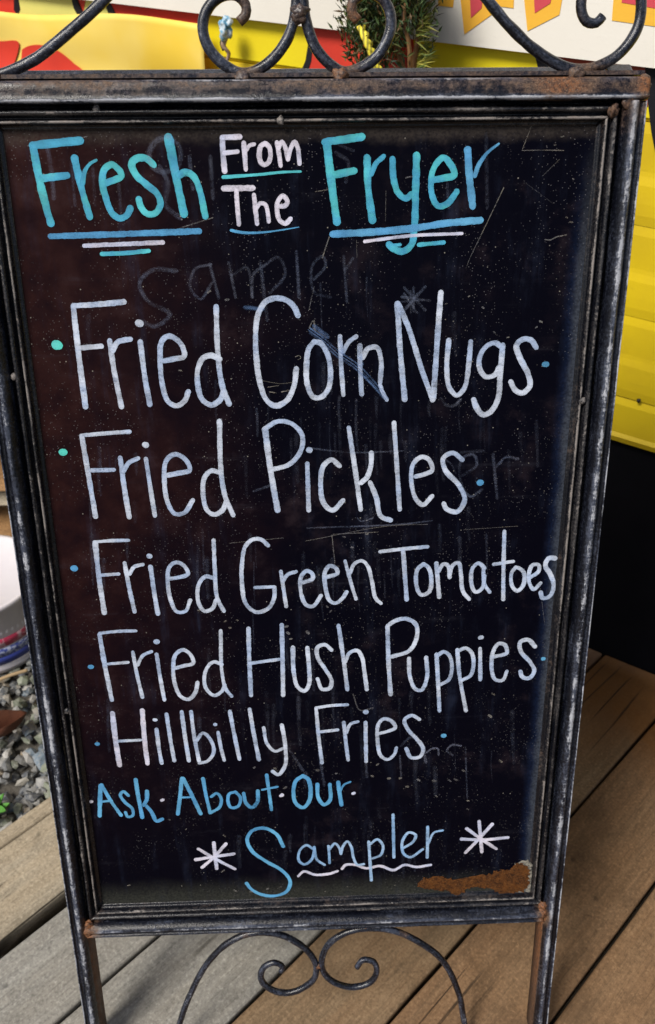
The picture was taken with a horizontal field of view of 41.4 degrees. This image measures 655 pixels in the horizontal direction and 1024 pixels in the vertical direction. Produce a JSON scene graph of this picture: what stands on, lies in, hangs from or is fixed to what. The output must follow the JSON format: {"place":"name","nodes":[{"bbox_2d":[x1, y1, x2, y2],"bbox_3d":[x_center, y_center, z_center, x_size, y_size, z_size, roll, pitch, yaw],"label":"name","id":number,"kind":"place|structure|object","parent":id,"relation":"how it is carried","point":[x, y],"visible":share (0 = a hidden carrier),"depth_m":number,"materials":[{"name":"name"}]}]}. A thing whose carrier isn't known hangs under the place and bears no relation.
{"place":"outdoors","nodes":[
{"label":"outdoors","id":0,"kind":"place"},
{"bbox_2d":[0,659,50,830],"bbox_3d":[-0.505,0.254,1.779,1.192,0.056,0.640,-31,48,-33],"label":"gravel","id":1,"kind":"structure","parent":0,"point":[34,792],"depth_m":1.53,"materials":[{"name":"grey gravel"}]},
{"bbox_2d":[0,794,9,812],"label":"weed","id":2,"kind":"object","parent":1,"relation":"on","point":[3,806],"visible":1,"depth_m":1.44,"materials":[{"name":"green plant"}]},
{"bbox_2d":[0,458,11,536],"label":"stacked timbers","id":3,"kind":"object","parent":1,"relation":"on","point":[5,527],"visible":0.02,"depth_m":1.96,"materials":[{"name":"brown wood"}]},
{"bbox_2d":[0,710,26,736],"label":"fallen leaf","id":4,"kind":"object","parent":1,"relation":"on","point":[11,721],"visible":1,"depth_m":1.55,"materials":[{"name":"brown plant"}]},
{"bbox_2d":[0,669,27,680],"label":"stick","id":5,"kind":"object","parent":1,"relation":"on","point":[13,674],"visible":1,"depth_m":1.67,"materials":[{"name":"brown wood"}]},
{"bbox_2d":[0,535,29,673],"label":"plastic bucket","id":6,"kind":"object","parent":1,"relation":"on","point":[14,650],"visible":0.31,"depth_m":1.65,"materials":[{"name":"white plastic"}]},
{"bbox_2d":[327,0,442,67],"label":"evergreen shrub","id":7,"kind":"object","parent":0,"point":[415,13],"visible":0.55,"depth_m":1.16,"materials":[{"name":"green plant"}]},
{"bbox_2d":[357,25,381,67],"bbox_3d":[0.060,-0.602,1.164,0.048,0.090,0.016,15,41,18],"label":"yellow cord","id":8,"kind":"object","parent":7,"relation":"hanging from","point":[367,42],"visible":0.43,"depth_m":1.15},
{"label":"ground","id":9,"kind":"structure","parent":0,"visible":0},
{"bbox_2d":[0,797,66,958],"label":"edge timber","id":10,"kind":"object","parent":9,"relation":"on","point":[32,896],"visible":0.09,"depth_m":1.32,"materials":[{"name":"beige wood"}]},
{"bbox_2d":[0,648,654,1023],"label":"deck","id":11,"kind":"structure","parent":9,"relation":"on","point":[604,967],"depth_m":1.24,"materials":[{"name":"brown wood"}]},
{"bbox_2d":[0,0,651,1023],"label":"chalkboard sign","id":12,"kind":"object","parent":11,"relation":"on","point":[308,382],"visible":1,"depth_m":0.87,"materials":[{"name":"black metal"}]},
{"bbox_2d":[218,15,232,60],"bbox_3d":[-0.160,-0.750,1.379,0.024,0.072,0.025,7,39,9],"label":"knotted tie","id":13,"kind":"object","parent":12,"relation":"attached to","point":[225,23],"visible":0.95,"depth_m":1.37,"materials":[{"name":"white plastic"}]},
{"bbox_2d":[0,0,654,674],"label":"painted wall","id":14,"kind":"structure","parent":9,"relation":"on","point":[476,34],"depth_m":1.35,"materials":[{"name":"yellow paint"}]},
{"bbox_2d":[0,11,204,69],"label":"vinyl banner","id":15,"kind":"object","parent":14,"relation":"attached to","point":[106,41],"visible":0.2,"depth_m":1.53,"materials":[{"name":"red paint"}]}
]}

